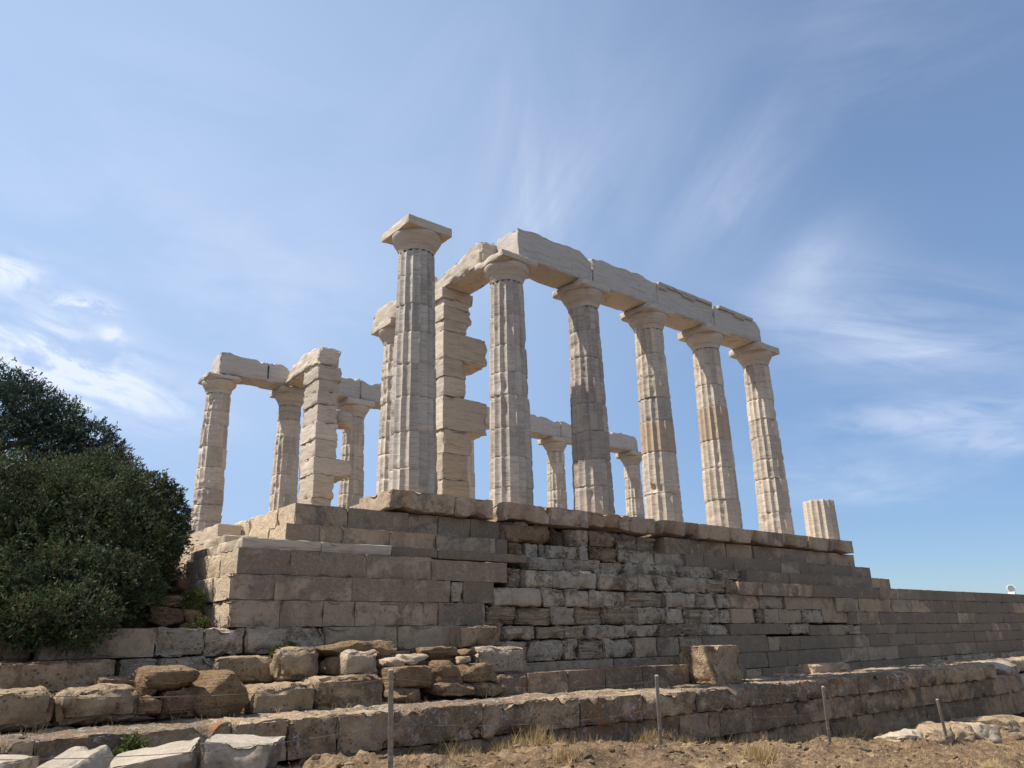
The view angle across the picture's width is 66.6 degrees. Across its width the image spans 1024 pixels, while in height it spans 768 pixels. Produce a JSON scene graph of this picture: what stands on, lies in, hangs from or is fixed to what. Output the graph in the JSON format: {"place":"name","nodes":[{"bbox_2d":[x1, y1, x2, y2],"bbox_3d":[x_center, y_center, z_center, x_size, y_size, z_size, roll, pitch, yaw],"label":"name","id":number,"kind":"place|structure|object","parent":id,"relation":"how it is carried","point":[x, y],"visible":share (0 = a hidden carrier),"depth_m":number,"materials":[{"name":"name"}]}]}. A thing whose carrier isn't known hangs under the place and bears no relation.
{"place":"outdoors","nodes":[
{"label":"outdoors","id":0,"kind":"place"},
{"bbox_2d":[466,646,524,673],"bbox_3d":[-0.318,4.742,13.358,1.030,0.505,0.594,11,-22,-33],"label":"stone block","id":1,"kind":"object","parent":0,"point":[505,659],"depth_m":13.16,"materials":[{"name":"stone"}]},
{"bbox_2d":[0,0,1023,594],"label":"sky","id":2,"kind":"structure","parent":0,"point":[184,183],"materials":[{"name":"blue"}]},
{"bbox_2d":[273,712,1023,767],"bbox_3d":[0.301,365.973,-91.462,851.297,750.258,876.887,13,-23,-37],"label":"ground","id":3,"kind":"structure","parent":0,"point":[640,756],"depth_m":10.32,"materials":[{"name":"brown soil"}]},
{"bbox_2d":[0,754,39,767],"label":"marble fragment","id":4,"kind":"object","parent":3,"relation":"on","point":[18,763],"visible":0.92,"depth_m":7.00,"materials":[{"name":"white stone"}]},
{"bbox_2d":[37,745,113,767],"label":"marble fragment","id":5,"kind":"object","parent":3,"relation":"on","point":[86,752],"visible":0.98,"depth_m":7.02,"materials":[{"name":"white stone"}]},
{"bbox_2d":[22,566,236,661],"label":"earth bank","id":6,"kind":"structure","parent":3,"relation":"on","point":[144,625],"depth_m":11.36,"materials":[{"name":"brown soil"}]},
{"bbox_2d":[0,357,136,529],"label":"evergreen tree","id":7,"kind":"object","parent":6,"relation":"on","point":[35,423],"visible":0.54,"depth_m":16.61,"materials":[{"name":"green plant"}]},
{"bbox_2d":[0,438,200,657],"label":"evergreen tree","id":8,"kind":"object","parent":6,"relation":"on","point":[66,567],"visible":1,"depth_m":11.03,"materials":[{"name":"green plant"}]},
{"bbox_2d":[139,606,183,627],"bbox_3d":[-5.128,3.404,11.391,0.482,0.315,0.702,13,-23,-37],"label":"rock","id":9,"kind":"object","parent":6,"relation":"on","point":[167,616],"visible":0.79,"depth_m":11.17,"materials":[{"name":"brown stone"}]},
{"bbox_2d":[151,599,176,607],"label":"rock","id":10,"kind":"object","parent":6,"relation":"on","point":[170,603],"visible":0.45,"depth_m":11.54,"materials":[{"name":"brown stone"}]},
{"bbox_2d":[160,595,187,608],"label":"rock","id":11,"kind":"object","parent":6,"relation":"on","point":[177,598],"visible":0.31,"depth_m":11.85,"materials":[{"name":"brown stone"}]},
{"bbox_2d":[168,578,190,593],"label":"rock","id":12,"kind":"object","parent":6,"relation":"on","point":[181,586],"visible":0.56,"depth_m":12.52,"materials":[{"name":"brown stone"}]},
{"bbox_2d":[180,609,201,624],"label":"rock","id":13,"kind":"object","parent":6,"relation":"on","point":[188,614],"visible":0.3,"depth_m":11.45,"materials":[{"name":"brown stone"}]},
{"bbox_2d":[179,586,207,609],"bbox_3d":[-4.775,3.253,11.739,0.411,0.421,0.356,13,-23,-37],"label":"green weed","id":14,"kind":"object","parent":6,"relation":"on","point":[196,604],"visible":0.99,"depth_m":11.67,"materials":[{"name":"green plant"}]},
{"bbox_2d":[109,731,151,756],"bbox_3d":[-3.814,3.681,7.778,0.391,0.421,0.357,13,-23,-37],"label":"green weed","id":15,"kind":"object","parent":3,"relation":"on","point":[131,742],"visible":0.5,"depth_m":7.77,"materials":[{"name":"green plant"}]},
{"bbox_2d":[109,737,200,767],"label":"marble fragment","id":16,"kind":"object","parent":3,"relation":"on","point":[180,759],"visible":0.89,"depth_m":7.09,"materials":[{"name":"white stone"}]},
{"bbox_2d":[200,734,285,767],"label":"marble fragment","id":17,"kind":"object","parent":3,"relation":"on","point":[263,756],"visible":0.96,"depth_m":7.32,"materials":[{"name":"white stone"}]},
{"bbox_2d":[479,739,514,753],"bbox_3d":[-0.169,4.831,10.404,0.550,0.169,0.515,13,-23,-37],"label":"grass tuft","id":18,"kind":"object","parent":3,"relation":"on","point":[494,744],"visible":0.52,"depth_m":10.41,"materials":[{"name":"beige plant"}]},
{"bbox_2d":[0,489,1023,699],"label":"temple platform","id":19,"kind":"structure","parent":3,"relation":"on","point":[565,599],"depth_m":15.06,"materials":[{"name":"grey stone"}]},
{"bbox_2d":[175,623,198,627],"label":"rock","id":20,"kind":"object","parent":19,"relation":"on","point":[183,625],"visible":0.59,"depth_m":11.09,"materials":[{"name":"brown stone"}]},
{"bbox_2d":[185,613,210,628],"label":"green weed","id":21,"kind":"object","parent":19,"relation":"on","point":[201,621],"visible":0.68,"depth_m":11.09,"materials":[{"name":"green plant"}]},
{"bbox_2d":[188,371,240,533],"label":"doric column","id":22,"kind":"structure","parent":19,"relation":"on","point":[208,499],"depth_m":25.14,"materials":[{"name":"stone"}]},
{"bbox_2d":[212,352,289,390],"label":"architrave block","id":23,"kind":"structure","parent":22,"relation":"on","point":[258,374],"depth_m":26.60,"materials":[{"name":"grey stone"}]},
{"bbox_2d":[269,385,304,511],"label":"doric column","id":24,"kind":"structure","parent":19,"relation":"on","point":[285,469],"depth_m":26.79,"materials":[{"name":"stone"}]},
{"bbox_2d":[298,364,351,505],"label":"stone pillar","id":25,"kind":"structure","parent":19,"relation":"on","point":[322,469],"depth_m":24.72,"materials":[{"name":"stone"}]},
{"bbox_2d":[284,347,341,387],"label":"architrave block","id":26,"kind":"structure","parent":25,"relation":"on","point":[326,356],"depth_m":25.77,"materials":[{"name":"stone"}]},
{"bbox_2d":[337,397,374,507],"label":"doric column","id":27,"kind":"structure","parent":19,"relation":"on","point":[351,490],"depth_m":28.40,"materials":[{"name":"stone"}]},
{"bbox_2d":[291,377,359,400],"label":"architrave block","id":28,"kind":"structure","parent":27,"relation":"on","point":[348,387],"depth_m":28.77,"materials":[{"name":"grey stone"}]},
{"bbox_2d":[371,317,395,494],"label":"doric column","id":29,"kind":"structure","parent":19,"relation":"on","point":[384,331],"depth_m":21.37,"materials":[{"name":"stone"}]},
{"bbox_2d":[373,277,437,326],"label":"architrave block","id":30,"kind":"structure","parent":29,"relation":"on","point":[386,311],"depth_m":22.30,"materials":[{"name":"stone"}]},
{"bbox_2d":[382,214,451,493],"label":"doric column","id":31,"kind":"structure","parent":19,"relation":"on","point":[416,242],"depth_m":15.96,"materials":[{"name":"grey stone"}]},
{"bbox_2d":[435,286,487,496],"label":"stone pillar","id":32,"kind":"structure","parent":19,"relation":"on","point":[460,419],"depth_m":19.41,"materials":[{"name":"stone"}]},
{"bbox_2d":[434,242,497,294],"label":"architrave block","id":33,"kind":"structure","parent":32,"relation":"on","point":[462,276],"depth_m":19.53,"materials":[{"name":"stone"}]},
{"bbox_2d":[467,440,474,498],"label":"doric column","id":34,"kind":"structure","parent":19,"relation":"on","point":[470,470],"depth_m":31.39,"materials":[{"name":"stone"}]},
{"bbox_2d":[485,407,489,429],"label":"architrave block","id":35,"kind":"structure","parent":34,"relation":"on","point":[487,421],"depth_m":32.67,"materials":[{"name":"grey stone"}]},
{"bbox_2d":[474,249,537,504],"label":"doric column","id":36,"kind":"structure","parent":19,"relation":"on","point":[504,272],"depth_m":17.48,"materials":[{"name":"grey stone"}]},
{"bbox_2d":[497,228,591,288],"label":"architrave block","id":37,"kind":"structure","parent":36,"relation":"on","point":[560,265],"depth_m":19.32,"materials":[{"name":"grey stone"}]},
{"bbox_2d":[538,436,571,508],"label":"doric column","id":38,"kind":"structure","parent":19,"relation":"on","point":[554,447],"depth_m":34.62,"materials":[{"name":"stone"}]},
{"bbox_2d":[530,414,560,438],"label":"architrave block","id":39,"kind":"structure","parent":38,"relation":"on","point":[542,427],"depth_m":34.59,"materials":[{"name":"grey stone"}]},
{"bbox_2d":[560,421,571,444],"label":"architrave block","id":40,"kind":"structure","parent":38,"relation":"on","point":[565,430],"depth_m":35.34,"materials":[{"name":"grey stone"}]},
{"bbox_2d":[552,278,614,513],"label":"doric column","id":41,"kind":"structure","parent":19,"relation":"on","point":[581,299],"depth_m":19.00,"materials":[{"name":"stone"}]},
{"bbox_2d":[589,258,657,311],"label":"architrave block","id":42,"kind":"structure","parent":41,"relation":"on","point":[629,290],"depth_m":20.93,"materials":[{"name":"grey stone"}]},
{"bbox_2d":[615,450,644,518],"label":"doric column","id":43,"kind":"structure","parent":19,"relation":"on","point":[631,460],"depth_m":37.64,"materials":[{"name":"stone"}]},
{"bbox_2d":[609,432,637,453],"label":"architrave block","id":44,"kind":"structure","parent":43,"relation":"on","point":[620,442],"depth_m":37.62,"materials":[{"name":"grey stone"}]},
{"bbox_2d":[619,303,683,521],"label":"doric column","id":45,"kind":"structure","parent":19,"relation":"on","point":[646,322],"depth_m":20.53,"materials":[{"name":"stone"}]},
{"bbox_2d":[656,281,713,331],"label":"architrave block","id":46,"kind":"structure","parent":45,"relation":"on","point":[691,310],"depth_m":22.42,"materials":[{"name":"grey stone"}]},
{"bbox_2d":[677,322,742,528],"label":"doric column","id":47,"kind":"structure","parent":19,"relation":"on","point":[719,478],"depth_m":22.06,"materials":[{"name":"stone"}]},
{"bbox_2d":[712,305,760,349],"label":"architrave block","id":48,"kind":"structure","parent":47,"relation":"on","point":[744,329],"depth_m":23.93,"materials":[{"name":"grey stone"}]},
{"bbox_2d":[729,341,794,534],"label":"doric column","id":49,"kind":"structure","parent":19,"relation":"on","point":[772,490],"depth_m":23.60,"materials":[{"name":"stone"}]},
{"bbox_2d":[803,499,839,539],"bbox_3d":[9.786,4.379,24.709,0.983,1.320,0.981,13,-23,-37],"label":"column stump","id":50,"kind":"object","parent":19,"relation":"on","point":[820,517],"visible":0.76,"depth_m":24.40,"materials":[{"name":"stone"}]},
{"bbox_2d":[1006,584,1015,593],"bbox_3d":[19.151,7.900,29.955,0.300,0.390,0.453,-10,-20,24],"label":"flood lamp","id":51,"kind":"object","parent":19,"relation":"on","point":[1010,588],"visible":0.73,"depth_m":29.82,"materials":[{"name":"white metal"}]},
{"bbox_2d":[0,655,1023,765],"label":"terrace wall","id":52,"kind":"structure","parent":3,"relation":"on","point":[764,704],"depth_m":12.34,"materials":[{"name":"stone"}]},
{"bbox_2d":[0,685,54,731],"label":"stone block","id":53,"kind":"structure","parent":52,"relation":"on","point":[17,713],"depth_m":8.25,"materials":[{"name":"stone"}]},
{"bbox_2d":[49,683,139,726],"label":"stone block","id":54,"kind":"structure","parent":52,"relation":"on","point":[83,708],"depth_m":8.70,"materials":[{"name":"stone"}]},
{"bbox_2d":[92,676,134,686],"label":"rock","id":55,"kind":"object","parent":54,"relation":"on","point":[128,680],"visible":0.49,"depth_m":9.25,"materials":[{"name":"beige stone"}]},
{"bbox_2d":[137,694,161,716],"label":"rock","id":56,"kind":"object","parent":52,"relation":"on","point":[149,706],"visible":0.96,"depth_m":8.94,"materials":[{"name":"beige stone"}]},
{"bbox_2d":[134,684,157,696],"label":"rock","id":57,"kind":"object","parent":56,"relation":"on","point":[142,689],"visible":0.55,"depth_m":9.06,"materials":[{"name":"brown stone"}]},
{"bbox_2d":[148,687,199,719],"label":"stone block","id":58,"kind":"structure","parent":52,"relation":"on","point":[177,707],"depth_m":9.24,"materials":[{"name":"brown stone"}]},
{"bbox_2d":[130,665,199,692],"bbox_3d":[-4.213,3.581,9.456,0.667,0.333,0.792,13,-23,-37],"label":"rock","id":59,"kind":"object","parent":58,"relation":"on","point":[167,678],"visible":0.87,"depth_m":9.20,"materials":[{"name":"beige stone"}]},
{"bbox_2d":[184,669,248,717],"bbox_3d":[-3.701,3.853,9.708,0.689,0.553,0.750,13,-23,-37],"label":"rock","id":60,"kind":"object","parent":52,"relation":"on","point":[225,683],"visible":0.88,"depth_m":9.47,"materials":[{"name":"beige stone"}]},
{"bbox_2d":[242,681,313,713],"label":"stone block","id":61,"kind":"structure","parent":52,"relation":"on","point":[262,701],"depth_m":10.12,"materials":[{"name":"stone"}]},
{"bbox_2d":[294,674,382,709],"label":"stone block","id":62,"kind":"structure","parent":52,"relation":"on","point":[360,693],"depth_m":10.67,"materials":[{"name":"stone"}]},
{"bbox_2d":[269,646,318,681],"bbox_3d":[-3.123,3.985,11.109,0.684,0.476,0.651,13,-23,-37],"label":"stone block","id":63,"kind":"object","parent":62,"relation":"on","point":[289,663],"depth_m":10.88,"materials":[{"name":"stone"}]},
{"bbox_2d":[267,643,288,662],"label":"green weed","id":64,"kind":"object","parent":63,"relation":"on","point":[273,648],"visible":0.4,"depth_m":10.99,"materials":[{"name":"green plant"}]},
{"bbox_2d":[287,641,300,646],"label":"green weed","id":65,"kind":"object","parent":63,"relation":"in","point":[292,644],"visible":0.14,"depth_m":11.31,"materials":[{"name":"green plant"}]},
{"bbox_2d":[317,657,339,675],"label":"rock","id":66,"kind":"object","parent":62,"relation":"on","point":[329,666],"visible":0.7,"depth_m":11.36,"materials":[{"name":"brown stone"}]},
{"bbox_2d":[335,649,378,675],"bbox_3d":[-2.324,4.162,11.589,0.594,0.429,0.536,13,-23,-37],"label":"stone block","id":67,"kind":"object","parent":62,"relation":"on","point":[354,661],"depth_m":11.39,"materials":[{"name":"beige stone"}]},
{"bbox_2d":[315,640,397,658],"bbox_3d":[-2.471,4.056,11.929,1.361,0.274,0.698,13,-23,-37],"label":"rock","id":68,"kind":"object","parent":67,"relation":"on","point":[381,647],"visible":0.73,"depth_m":11.71,"materials":[{"name":"beige stone"}]},
{"bbox_2d":[382,688,420,703],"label":"rock","id":69,"kind":"object","parent":52,"relation":"on","point":[406,695],"visible":0.74,"depth_m":11.21,"materials":[{"name":"beige stone"}]},
{"bbox_2d":[379,665,432,690],"bbox_3d":[-1.611,4.377,11.610,0.682,0.363,0.581,13,-23,-37],"label":"rock","id":70,"kind":"object","parent":69,"relation":"on","point":[417,674],"visible":0.71,"depth_m":11.41,"materials":[{"name":"beige stone"}]},
{"bbox_2d":[376,657,406,666],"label":"rock","id":71,"kind":"object","parent":70,"relation":"on","point":[391,662],"visible":0.97,"depth_m":11.69,"materials":[{"name":"white stone"}]},
{"bbox_2d":[395,653,428,665],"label":"rock","id":72,"kind":"object","parent":70,"relation":"on","point":[412,659],"visible":0.82,"depth_m":11.90,"materials":[{"name":"stone"}]},
{"bbox_2d":[422,682,474,696],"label":"rock","id":73,"kind":"object","parent":52,"relation":"on","point":[449,689],"visible":0.93,"depth_m":11.76,"materials":[{"name":"grey stone"}]},
{"bbox_2d":[426,660,462,684],"bbox_3d":[-1.112,4.506,12.119,0.610,0.414,0.574,13,-23,-37],"label":"rock","id":74,"kind":"object","parent":73,"relation":"on","point":[445,671],"visible":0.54,"depth_m":11.91,"materials":[{"name":"beige stone"}]},
{"bbox_2d":[410,646,457,660],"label":"rock","id":75,"kind":"object","parent":74,"relation":"on","point":[438,652],"visible":0.78,"depth_m":12.43,"materials":[{"name":"beige stone"}]},
{"bbox_2d":[464,681,505,696],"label":"rock","id":76,"kind":"object","parent":52,"relation":"on","point":[497,688],"visible":0.6,"depth_m":12.33,"materials":[{"name":"grey stone"}]},
{"bbox_2d":[456,662,497,682],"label":"rock","id":77,"kind":"object","parent":76,"relation":"on","point":[476,672],"visible":0.73,"depth_m":12.38,"materials":[{"name":"beige stone"}]},
{"bbox_2d":[455,656,470,664],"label":"rock","id":78,"kind":"object","parent":77,"relation":"on","point":[460,660],"visible":0.97,"depth_m":12.44,"materials":[{"name":"beige stone"}]},
{"bbox_2d":[454,648,477,657],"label":"rock","id":79,"kind":"object","parent":78,"relation":"on","point":[466,652],"visible":0.66,"depth_m":12.79,"materials":[{"name":"beige stone"}]},
{"bbox_2d":[679,644,741,684],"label":"stone block","id":80,"kind":"structure","parent":52,"relation":"on","point":[712,664],"depth_m":15.58,"materials":[{"name":"stone"}]},
{"bbox_2d":[795,662,850,674],"bbox_3d":[7.609,6.985,19.065,1.735,0.349,0.544,13,-23,-37],"label":"stone block","id":81,"kind":"object","parent":52,"relation":"on","point":[815,667],"depth_m":18.71,"materials":[{"name":"beige stone"}]},
{"bbox_2d":[979,661,1019,674],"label":"rock","id":82,"kind":"object","parent":52,"relation":"on","point":[1005,668],"visible":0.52,"depth_m":22.66,"materials":[{"name":"stone"}]},
{"bbox_2d":[1018,672,1023,685],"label":"stone block","id":83,"kind":"structure","parent":52,"relation":"on","point":[1021,674],"depth_m":23.77,"materials":[{"name":"stone"}]},
{"bbox_2d":[0,669,1023,767],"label":"wire fence","id":84,"kind":"object","parent":3,"relation":"on","point":[390,710],"visible":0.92,"depth_m":7.79,"materials":[{"name":"metal"}]},
{"bbox_2d":[2,661,1023,767],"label":"dry grass","id":85,"kind":"structure","parent":3,"relation":"on","point":[866,731],"depth_m":12.31,"materials":[{"name":"beige plant"}]},
{"bbox_2d":[512,723,558,744],"bbox_3d":[0.328,4.855,10.888,0.610,0.308,0.585,13,-23,-37],"label":"grass tuft","id":86,"kind":"object","parent":3,"relation":"on","point":[541,738],"visible":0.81,"depth_m":10.80,"materials":[{"name":"beige plant"}]},
{"bbox_2d":[545,742,585,763],"bbox_3d":[0.582,4.253,9.007,0.540,0.188,0.539,13,-23,-37],"label":"grass tuft","id":87,"kind":"object","parent":3,"relation":"on","point":[568,758],"visible":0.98,"depth_m":8.94,"materials":[{"name":"beige plant"}]},
{"bbox_2d":[267,734,1022,767],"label":"pebbles","id":88,"kind":"object","parent":3,"relation":"on","point":[730,764],"visible":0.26,"depth_m":10.49,"materials":[{"name":"stone"}]},
{"bbox_2d":[631,728,665,743],"bbox_3d":[2.075,5.402,12.002,0.540,0.232,0.513,-14,-22,33],"label":"grass tuft","id":89,"kind":"object","parent":3,"relation":"on","point":[648,736],"visible":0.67,"depth_m":11.95,"materials":[{"name":"beige plant"}]},
{"bbox_2d":[690,736,713,743],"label":"grass tuft","id":90,"kind":"object","parent":3,"relation":"on","point":[702,741],"visible":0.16,"depth_m":12.87,"materials":[{"name":"beige plant"}]},
{"bbox_2d":[735,741,776,757],"bbox_3d":[3.475,5.163,11.069,0.539,0.204,0.481,13,-23,-37],"label":"grass tuft","id":91,"kind":"object","parent":3,"relation":"on","point":[751,748],"visible":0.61,"depth_m":11.07,"materials":[{"name":"beige plant"}]},
{"bbox_2d":[741,742,780,764],"bbox_3d":[3.347,4.932,10.464,0.521,0.263,0.538,-6,-19,15],"label":"grass tuft","id":92,"kind":"object","parent":3,"relation":"on","point":[766,757],"visible":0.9,"depth_m":10.39,"materials":[{"name":"beige plant"}]},
{"bbox_2d":[874,728,926,741],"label":"rock","id":93,"kind":"object","parent":3,"relation":"on","point":[902,735],"visible":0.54,"depth_m":15.01,"materials":[{"name":"stone"}]},
{"bbox_2d":[912,721,954,745],"bbox_3d":[8.586,7.221,15.955,0.821,0.483,1.554,-8,-19,19],"label":"rock","id":94,"kind":"object","parent":3,"relation":"on","point":[933,731],"visible":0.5,"depth_m":15.43,"materials":[{"name":"stone"}]},
{"bbox_2d":[939,722,975,742],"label":"rock","id":95,"kind":"object","parent":3,"relation":"on","point":[963,732],"visible":0.4,"depth_m":16.43,"materials":[{"name":"stone"}]},
{"bbox_2d":[950,721,1001,743],"bbox_3d":[10.017,7.645,17.021,0.799,0.539,1.107,13,-23,-37],"label":"rock","id":96,"kind":"object","parent":3,"relation":"on","point":[990,733],"visible":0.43,"depth_m":16.70,"materials":[{"name":"stone"}]},
{"bbox_2d":[949,716,1023,739],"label":"rock","id":97,"kind":"object","parent":3,"relation":"on","point":[1012,728],"visible":0.37,"depth_m":17.64,"materials":[{"name":"stone"}]},
{"bbox_2d":[988,715,1023,724],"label":"rock","id":98,"kind":"object","parent":3,"relation":"on","point":[1018,719],"visible":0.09,"depth_m":18.28,"materials":[{"name":"stone"}]},
{"bbox_3d":[-3.870,3.979,29.858,1.125,5.953,1.125,13,-23,-37],"label":"doric column","id":99,"kind":"object","parent":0,"visible":0},
{"bbox_2d":[359,380,380,409],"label":"architrave block","id":100,"kind":"structure","parent":99,"relation":"on","point":[368,392],"depth_m":29.33,"materials":[{"name":"grey stone"}]}
]}

